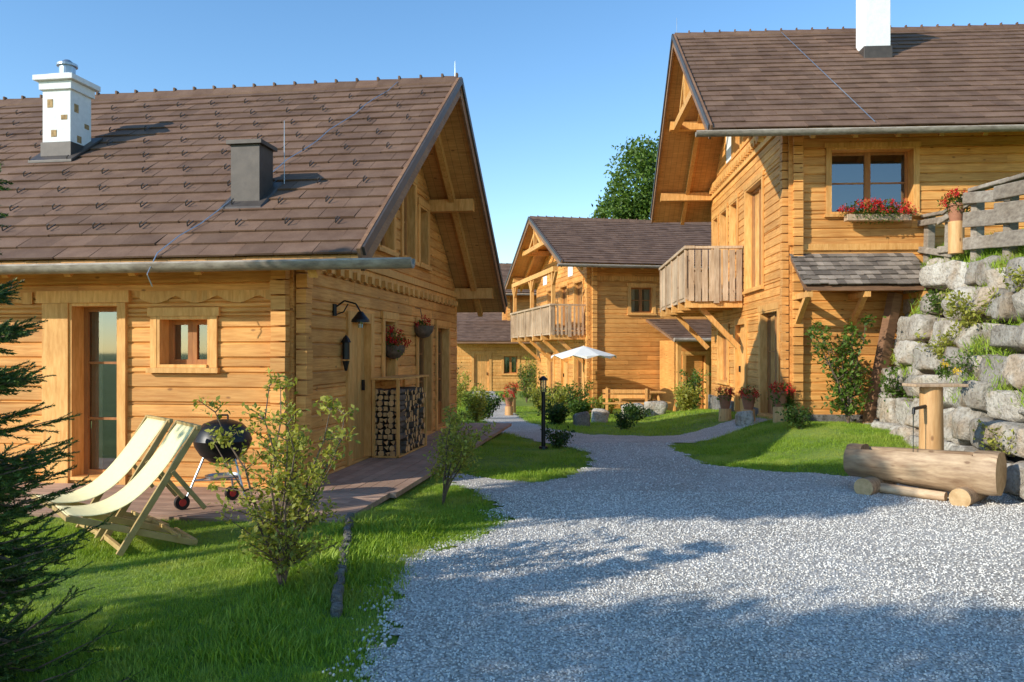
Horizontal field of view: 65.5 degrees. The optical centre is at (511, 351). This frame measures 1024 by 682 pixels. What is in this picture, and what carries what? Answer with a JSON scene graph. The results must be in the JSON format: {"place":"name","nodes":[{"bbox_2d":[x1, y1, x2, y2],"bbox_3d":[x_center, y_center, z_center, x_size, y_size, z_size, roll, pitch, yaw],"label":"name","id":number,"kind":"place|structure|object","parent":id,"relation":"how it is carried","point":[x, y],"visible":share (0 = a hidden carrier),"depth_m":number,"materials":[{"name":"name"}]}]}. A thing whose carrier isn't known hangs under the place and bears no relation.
{"place":"outdoors","nodes":[
{"label":"outdoors","id":0,"kind":"place"},
{"bbox_2d":[0,227,1023,681],"bbox_3d":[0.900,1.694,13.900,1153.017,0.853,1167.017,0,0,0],"label":"ground","id":1,"kind":"structure","parent":0,"point":[64,587],"depth_m":5.65,"materials":[{"name":"plant"}]},
{"bbox_2d":[0,160,145,681],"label":"fir tree","id":2,"kind":"object","parent":1,"relation":"on","point":[15,470],"visible":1,"depth_m":3.77,"materials":[{"name":"green plant"}]},
{"bbox_2d":[31,415,176,538],"bbox_3d":[-3.463,1.065,6.788,1.000,0.970,0.600,0,0,-43],"label":"deck chair","id":3,"kind":"object","parent":1,"relation":"on","point":[147,431],"visible":0.8,"depth_m":6.85,"materials":[{"name":"white fabric"}]},
{"bbox_2d":[52,420,206,555],"bbox_3d":[-3.014,1.069,6.289,1.000,0.970,0.600,0,0,-38],"label":"deck chair","id":4,"kind":"object","parent":1,"relation":"on","point":[179,434],"visible":0.95,"depth_m":6.29,"materials":[{"name":"white fabric"}]},
{"bbox_2d":[0,59,507,488],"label":"wooden chalet","id":5,"kind":"object","parent":1,"relation":"on","point":[174,253],"visible":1,"depth_m":9.73,"materials":[{"name":"brown wood"}]},
{"bbox_2d":[69,178,450,480],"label":"windows and doors","id":6,"kind":"structure","parent":5,"relation":"in","point":[182,339],"depth_m":10.05,"materials":[{"name":"brown wood"}]},
{"bbox_2d":[386,325,412,360],"bbox_3d":[-1.853,-0.141,12.393,0.584,0.592,0.576,0,0,30],"label":"geranium basket","id":7,"kind":"object","parent":5,"relation":"attached to","point":[396,351],"visible":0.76,"depth_m":12.34,"materials":[{"name":"red plant"}]},
{"bbox_2d":[414,307,433,337],"bbox_3d":[-1.557,-0.509,13.894,0.396,0.558,0.386,0,0,-22],"label":"geranium basket","id":8,"kind":"object","parent":5,"relation":"attached to","point":[423,331],"visible":0.99,"depth_m":13.79,"materials":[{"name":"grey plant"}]},
{"bbox_2d":[2,423,511,522],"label":"wooden deck","id":9,"kind":"structure","parent":1,"relation":"on","point":[368,483],"depth_m":8.70,"materials":[{"name":"brown wood"}]},
{"bbox_2d":[174,414,251,509],"bbox_3d":[-2.917,1.065,7.796,0.732,0.900,0.560,0,0,-39],"label":"charcoal grill","id":10,"kind":"object","parent":9,"relation":"on","point":[202,441],"visible":0.74,"depth_m":7.69,"materials":[{"name":"black metal"}]},
{"bbox_2d":[370,375,428,457],"bbox_3d":[-1.687,0.945,12.147,0.440,1.140,1.640,0,0,8],"label":"firewood stack","id":11,"kind":"object","parent":9,"relation":"on","point":[399,426],"visible":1,"depth_m":11.50,"materials":[{"name":"brown wood"}]},
{"bbox_2d":[192,368,360,585],"bbox_3d":[-1.546,0.828,5.239,1.133,1.460,0.898,0,0,0],"label":"young shrub","id":12,"kind":"object","parent":1,"relation":"on","point":[297,494],"visible":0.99,"depth_m":5.15,"materials":[{"name":"green plant"}]},
{"bbox_2d":[330,512,354,617],"bbox_3d":[-1.255,1.546,5.968,0.092,0.195,2.619,0,0,-10],"label":"slate edging","id":13,"kind":"object","parent":1,"relation":"on","point":[336,602],"visible":0.8,"depth_m":5.33,"materials":[{"name":"grey stone"}]},
{"bbox_2d":[422,402,496,504],"bbox_3d":[-0.613,1.068,8.291,0.717,1.070,0.920,0,0,-38],"label":"young shrub","id":14,"kind":"object","parent":1,"relation":"on","point":[463,448],"visible":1,"depth_m":8.24,"materials":[{"name":"green plant"}]},
{"bbox_2d":[457,371,471,405],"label":"garden shrub","id":15,"kind":"object","parent":1,"relation":"on","point":[461,388],"visible":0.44,"depth_m":29.97,"materials":[{"name":"green plant"}]},
{"bbox_2d":[458,383,491,422],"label":"garden shrub","id":16,"kind":"object","parent":1,"relation":"on","point":[476,404],"visible":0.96,"depth_m":20.83,"materials":[{"name":"green plant"}]},
{"bbox_2d":[457,312,501,320],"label":"roof","id":17,"kind":"structure","parent":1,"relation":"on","point":[486,316],"depth_m":60.99,"materials":[{"name":"brown wood"}]},
{"bbox_2d":[474,392,503,417],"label":"garden shrub","id":18,"kind":"object","parent":1,"relation":"on","point":[490,408],"visible":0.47,"depth_m":23.88,"materials":[{"name":"green plant"}]},
{"bbox_2d":[457,263,536,390],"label":"wooden chalet","id":19,"kind":"object","parent":1,"relation":"on","point":[490,355],"visible":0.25,"depth_m":42.51,"materials":[{"name":"brown wood"}]},
{"bbox_2d":[518,354,536,392],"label":"garden shrub","id":20,"kind":"object","parent":1,"relation":"on","point":[529,363],"visible":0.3,"depth_m":37.84,"materials":[{"name":"green plant"}]},
{"bbox_2d":[513,365,546,402],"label":"garden shrub","id":21,"kind":"object","parent":1,"relation":"on","point":[525,384],"visible":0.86,"depth_m":32.99,"materials":[{"name":"green plant"}]},
{"bbox_2d":[527,382,551,410],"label":"garden shrub","id":22,"kind":"object","parent":1,"relation":"on","point":[536,398],"visible":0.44,"depth_m":27.37,"materials":[{"name":"green plant"}]},
{"bbox_2d":[539,376,547,448],"bbox_3d":[0.520,1.008,13.200,0.159,1.215,0.159,0,0,0],"label":"garden lamp","id":23,"kind":"object","parent":1,"relation":"on","point":[543,379],"visible":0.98,"depth_m":13.17,"materials":[{"name":"black metal"}]},
{"bbox_2d":[536,382,573,410],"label":"garden shrub","id":24,"kind":"object","parent":1,"relation":"on","point":[558,398],"visible":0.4,"depth_m":22.93,"materials":[{"name":"green plant"}]},
{"bbox_2d":[536,394,573,424],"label":"garden shrub","id":25,"kind":"object","parent":1,"relation":"on","point":[557,413],"visible":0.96,"depth_m":19.92,"materials":[{"name":"green plant"}]},
{"bbox_2d":[540,425,578,447],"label":"shrub","id":26,"kind":"object","parent":1,"relation":"on","point":[559,441],"visible":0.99,"depth_m":13.26,"materials":[{"name":"green plant"}]},
{"bbox_2d":[538,386,588,415],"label":"garden shrub","id":27,"kind":"object","parent":1,"relation":"on","point":[570,392],"visible":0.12,"depth_m":25.52,"materials":[{"name":"green plant"}]},
{"bbox_2d":[555,380,594,409],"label":"garden shrub","id":28,"kind":"object","parent":1,"relation":"on","point":[579,392],"visible":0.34,"depth_m":27.67,"materials":[{"name":"green plant"}]},
{"bbox_2d":[565,396,597,415],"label":"garden shrub","id":29,"kind":"object","parent":1,"relation":"on","point":[581,407],"visible":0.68,"depth_m":23.82,"materials":[{"name":"green plant"}]},
{"bbox_2d":[573,411,590,425],"bbox_3d":[1.706,1.688,19.640,0.386,0.446,0.471,0,0,-8],"label":"boulder","id":30,"kind":"object","parent":1,"relation":"on","point":[582,418],"visible":0.73,"depth_m":19.43,"materials":[{"name":"grey stone"}]},
{"bbox_2d":[551,345,616,412],"bbox_3d":[2.450,0.930,27.200,2.240,2.300,2.240,0,0,0],"label":"parasol","id":31,"kind":"object","parent":1,"relation":"on","point":[583,352],"visible":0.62,"depth_m":26.65,"materials":[{"name":"fabric"}]},
{"bbox_2d":[591,408,608,422],"bbox_3d":[2.330,1.730,21.022,0.460,0.465,0.440,0,0,0],"label":"boulder","id":32,"kind":"object","parent":1,"relation":"on","point":[598,415],"visible":0.77,"depth_m":20.84,"materials":[{"name":"stone"}]},
{"bbox_2d":[588,393,618,411],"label":"garden shrub","id":33,"kind":"object","parent":1,"relation":"on","point":[600,404],"visible":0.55,"depth_m":26.66,"materials":[{"name":"green plant"}]},
{"bbox_2d":[505,215,710,411],"bbox_3d":[5.560,-1.660,33.104,9.870,8.020,12.504,0,0,-11],"label":"wooden chalet","id":34,"kind":"object","parent":1,"relation":"on","point":[594,282],"visible":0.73,"depth_m":29.48,"materials":[{"name":"brown wood"}]},
{"bbox_2d":[546,277,656,399],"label":"windows and doors","id":35,"kind":"structure","parent":34,"relation":"in","point":[641,297],"depth_m":31.12,"materials":[{"name":"brown wood"}]},
{"bbox_2d":[589,130,658,219],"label":"broadleaf tree","id":36,"kind":"object","parent":1,"relation":"on","point":[631,204],"visible":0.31,"depth_m":57.01,"materials":[{"name":"green plant"}]},
{"bbox_2d":[611,410,638,429],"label":"shrub","id":37,"kind":"object","parent":1,"relation":"on","point":[624,423],"visible":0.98,"depth_m":17.75,"materials":[{"name":"green plant"}]},
{"bbox_2d":[603,388,649,409],"bbox_3d":[3.603,1.610,25.035,1.500,0.900,0.470,0,0,6],"label":"garden bench","id":38,"kind":"object","parent":1,"relation":"on","point":[606,395],"visible":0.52,"depth_m":25.23,"materials":[{"name":"brown wood"}]},
{"bbox_2d":[621,403,643,417],"bbox_3d":[3.577,1.809,23.533,0.635,0.576,0.692,0,0,0],"label":"boulder","id":39,"kind":"object","parent":1,"relation":"on","point":[622,409],"visible":0.16,"depth_m":23.48,"materials":[{"name":"stone"}]},
{"bbox_2d":[604,391,670,413],"bbox_3d":[4.100,1.714,26.300,1.800,0.787,1.720,0,0,-9],"label":"picnic table","id":40,"kind":"object","parent":1,"relation":"on","point":[650,399],"visible":0.43,"depth_m":26.55,"materials":[{"name":"brown wood"}]},
{"bbox_2d":[621,402,653,421],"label":"garden shrub","id":41,"kind":"object","parent":1,"relation":"on","point":[632,408],"visible":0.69,"depth_m":21.86,"materials":[{"name":"green plant"}]},
{"bbox_2d":[644,401,667,416],"bbox_3d":[4.381,1.802,24.183,0.732,0.642,0.531,0,0,0],"label":"boulder","id":42,"kind":"object","parent":1,"relation":"on","point":[659,407],"visible":0.59,"depth_m":23.96,"materials":[{"name":"stone"}]},
{"bbox_2d":[671,381,706,410],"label":"garden shrub","id":43,"kind":"object","parent":1,"relation":"on","point":[683,397],"visible":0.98,"depth_m":22.39,"materials":[{"name":"green plant"}]},
{"bbox_2d":[679,368,710,408],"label":"garden shrub","id":44,"kind":"object","parent":1,"relation":"on","point":[697,378],"visible":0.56,"depth_m":23.91,"materials":[{"name":"green plant"}]},
{"bbox_2d":[505,221,964,422],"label":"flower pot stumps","id":45,"kind":"object","parent":1,"relation":"on","point":[956,232],"visible":0.64,"depth_m":13.01,"materials":[{"name":"brown wood"}]},
{"bbox_2d":[499,389,516,405],"bbox_3d":[-0.120,1.497,25.983,0.596,0.566,0.679,0,0,0],"label":"geranium pot","id":46,"kind":"object","parent":45,"relation":"on","point":[508,400],"visible":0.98,"depth_m":25.90,"materials":[{"name":"ceramic"}]},
{"bbox_2d":[503,382,518,396],"bbox_3d":[-0.021,1.268,26.944,0.551,0.525,0.680,0,0,0],"label":"geranium pot","id":47,"kind":"object","parent":45,"relation":"on","point":[515,388],"visible":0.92,"depth_m":26.89,"materials":[{"name":"ceramic"}]},
{"bbox_2d":[715,385,736,408],"bbox_3d":[4.619,0.971,17.172,0.456,0.519,0.496,0,0,-37],"label":"geranium pot","id":48,"kind":"object","parent":45,"relation":"on","point":[725,399],"visible":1,"depth_m":17.11,"materials":[{"name":"ceramic"}]},
{"bbox_2d":[738,384,760,409],"bbox_3d":[4.745,0.905,15.947,0.473,0.509,0.558,0,0,26],"label":"geranium pot","id":49,"kind":"object","parent":45,"relation":"on","point":[748,401],"visible":1,"depth_m":15.90,"materials":[{"name":"ceramic"}]},
{"bbox_2d":[765,380,795,406],"bbox_3d":[5.023,0.778,14.858,0.527,0.505,0.570,0,0,0],"label":"geranium pot","id":50,"kind":"object","parent":45,"relation":"on","point":[784,393],"visible":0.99,"depth_m":14.80,"materials":[{"name":"ceramic"}]},
{"bbox_2d":[937,186,970,220],"bbox_3d":[7.251,-2.403,12.982,0.604,0.566,0.548,0,0,0],"label":"geranium pot","id":51,"kind":"object","parent":45,"relation":"on","point":[955,210],"visible":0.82,"depth_m":12.91,"materials":[{"name":"ceramic"}]},
{"bbox_2d":[735,410,753,425],"bbox_3d":[4.555,1.320,15.599,0.305,0.344,0.398,0,0,0],"label":"boulder","id":52,"kind":"object","parent":1,"relation":"on","point":[742,418],"visible":0.81,"depth_m":15.42,"materials":[{"name":"stone"}]},
{"bbox_2d":[767,393,799,415],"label":"shrub","id":53,"kind":"object","parent":1,"relation":"on","point":[787,404],"visible":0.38,"depth_m":14.79,"materials":[{"name":"green plant"}]},
{"bbox_2d":[775,403,814,428],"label":"shrub","id":54,"kind":"object","parent":1,"relation":"on","point":[797,420],"visible":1,"depth_m":13.56,"materials":[{"name":"green plant"}]},
{"bbox_2d":[650,0,1023,423],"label":"wooden chalet","id":55,"kind":"object","parent":1,"relation":"on","point":[777,149],"visible":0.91,"depth_m":15.73,"materials":[{"name":"brown wood"}]},
{"bbox_2d":[712,136,921,418],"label":"windows and doors","id":56,"kind":"structure","parent":55,"relation":"in","point":[854,170],"depth_m":16.85,"materials":[{"name":"brown wood"}]},
{"bbox_2d":[836,197,918,224],"bbox_3d":[6.746,-2.598,14.662,1.536,0.514,0.526,0,0,0],"label":"geranium window box","id":57,"kind":"object","parent":55,"relation":"attached to","point":[878,215],"visible":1,"depth_m":14.62,"materials":[{"name":"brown wood"}]},
{"bbox_2d":[804,312,885,422],"bbox_3d":[5.917,0.304,14.260,1.156,2.004,0.971,0,0,0],"label":"climbing shrub","id":58,"kind":"object","parent":1,"relation":"on","point":[845,402],"visible":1,"depth_m":14.14,"materials":[{"name":"green plant"}]},
{"bbox_2d":[877,360,912,411],"bbox_3d":[6.740,0.655,13.535,1.172,1.304,0.861,0,0,0],"label":"climbing shrub","id":59,"kind":"object","parent":1,"relation":"on","point":[893,391],"visible":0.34,"depth_m":13.44,"materials":[{"name":"green plant"}]},
{"bbox_2d":[856,255,1023,498],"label":"boulders","id":60,"kind":"object","parent":1,"relation":"on","point":[966,413],"visible":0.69,"depth_m":11.32,"materials":[{"name":"stone"}]},
{"bbox_2d":[914,326,960,359],"bbox_3d":[6.510,-0.137,11.984,0.689,0.607,0.824,0,0,0],"label":"wall plant","id":61,"kind":"object","parent":60,"relation":"on","point":[939,349],"depth_m":11.95,"materials":[{"name":"green plant"}]},
{"bbox_2d":[933,359,961,380],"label":"yellow flowers","id":62,"kind":"object","parent":60,"relation":"on","point":[945,369],"visible":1,"depth_m":10.24,"materials":[{"name":"green plant"}]},
{"bbox_2d":[939,344,987,376],"bbox_3d":[6.282,0.122,11.016,0.634,0.449,0.561,0,0,-28],"label":"wall plant","id":63,"kind":"object","parent":60,"relation":"on","point":[965,370],"depth_m":10.97,"materials":[{"name":"green plant"}]},
{"bbox_2d":[936,287,1000,331],"bbox_3d":[6.613,-0.598,11.484,0.719,0.653,0.948,0,0,-43],"label":"wall plant","id":64,"kind":"object","parent":60,"relation":"attached to","point":[968,322],"depth_m":11.45,"materials":[{"name":"green plant"}]},
{"bbox_2d":[973,419,1016,455],"bbox_3d":[5.710,1.013,9.241,0.572,0.430,0.785,0,0,-28],"label":"wall plant","id":65,"kind":"object","parent":60,"relation":"on","point":[989,440],"depth_m":9.26,"materials":[{"name":"green plant"}]},
{"bbox_2d":[998,254,1023,291],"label":"wall plant","id":66,"kind":"object","parent":60,"relation":"on","point":[1018,279],"depth_m":10.40,"materials":[{"name":"green plant"}]},
{"bbox_2d":[913,290,1023,461],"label":"earth backing","id":67,"kind":"object","parent":1,"relation":"on","point":[1016,458],"depth_m":10.72,"materials":[{"name":"soil"}]},
{"bbox_2d":[917,286,947,315],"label":"wall plant","id":68,"kind":"object","parent":67,"relation":"on","point":[937,307],"depth_m":12.90,"materials":[{"name":"green plant"}]},
{"bbox_2d":[917,173,1023,264],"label":"wooden fence","id":69,"kind":"object","parent":67,"relation":"on","point":[1008,213],"visible":0.81,"depth_m":12.01,"materials":[{"name":"grey wood"}]},
{"bbox_2d":[0,0,1023,262],"label":"sky","id":70,"kind":"structure","parent":0,"point":[550,86],"materials":[{"name":"blue"}]},
{"bbox_2d":[322,391,1023,681],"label":"gravel driveway","id":71,"kind":"structure","parent":0,"point":[520,427],"depth_m":5.46,"materials":[{"name":"grey gravel"}]},
{"bbox_2d":[843,443,1006,506],"bbox_3d":[4.506,1.327,8.785,1.540,0.576,0.768,0,0,43],"label":"log water trough","id":72,"kind":"object","parent":71,"relation":"on","point":[965,478],"visible":1,"depth_m":8.58,"materials":[{"name":"brown wood"}]},
{"bbox_2d":[902,383,968,491],"bbox_3d":[4.807,0.983,9.087,0.666,1.235,0.386,0,0,0],"label":"fountain post","id":73,"kind":"object","parent":71,"relation":"on","point":[931,422],"visible":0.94,"depth_m":9.01,"materials":[{"name":"brown wood"}]},
{"bbox_2d":[941,247,1021,267],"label":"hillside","id":74,"kind":"structure","parent":0,"point":[986,253],"depth_m":12.43,"materials":[{"name":"green plant"}]}
]}

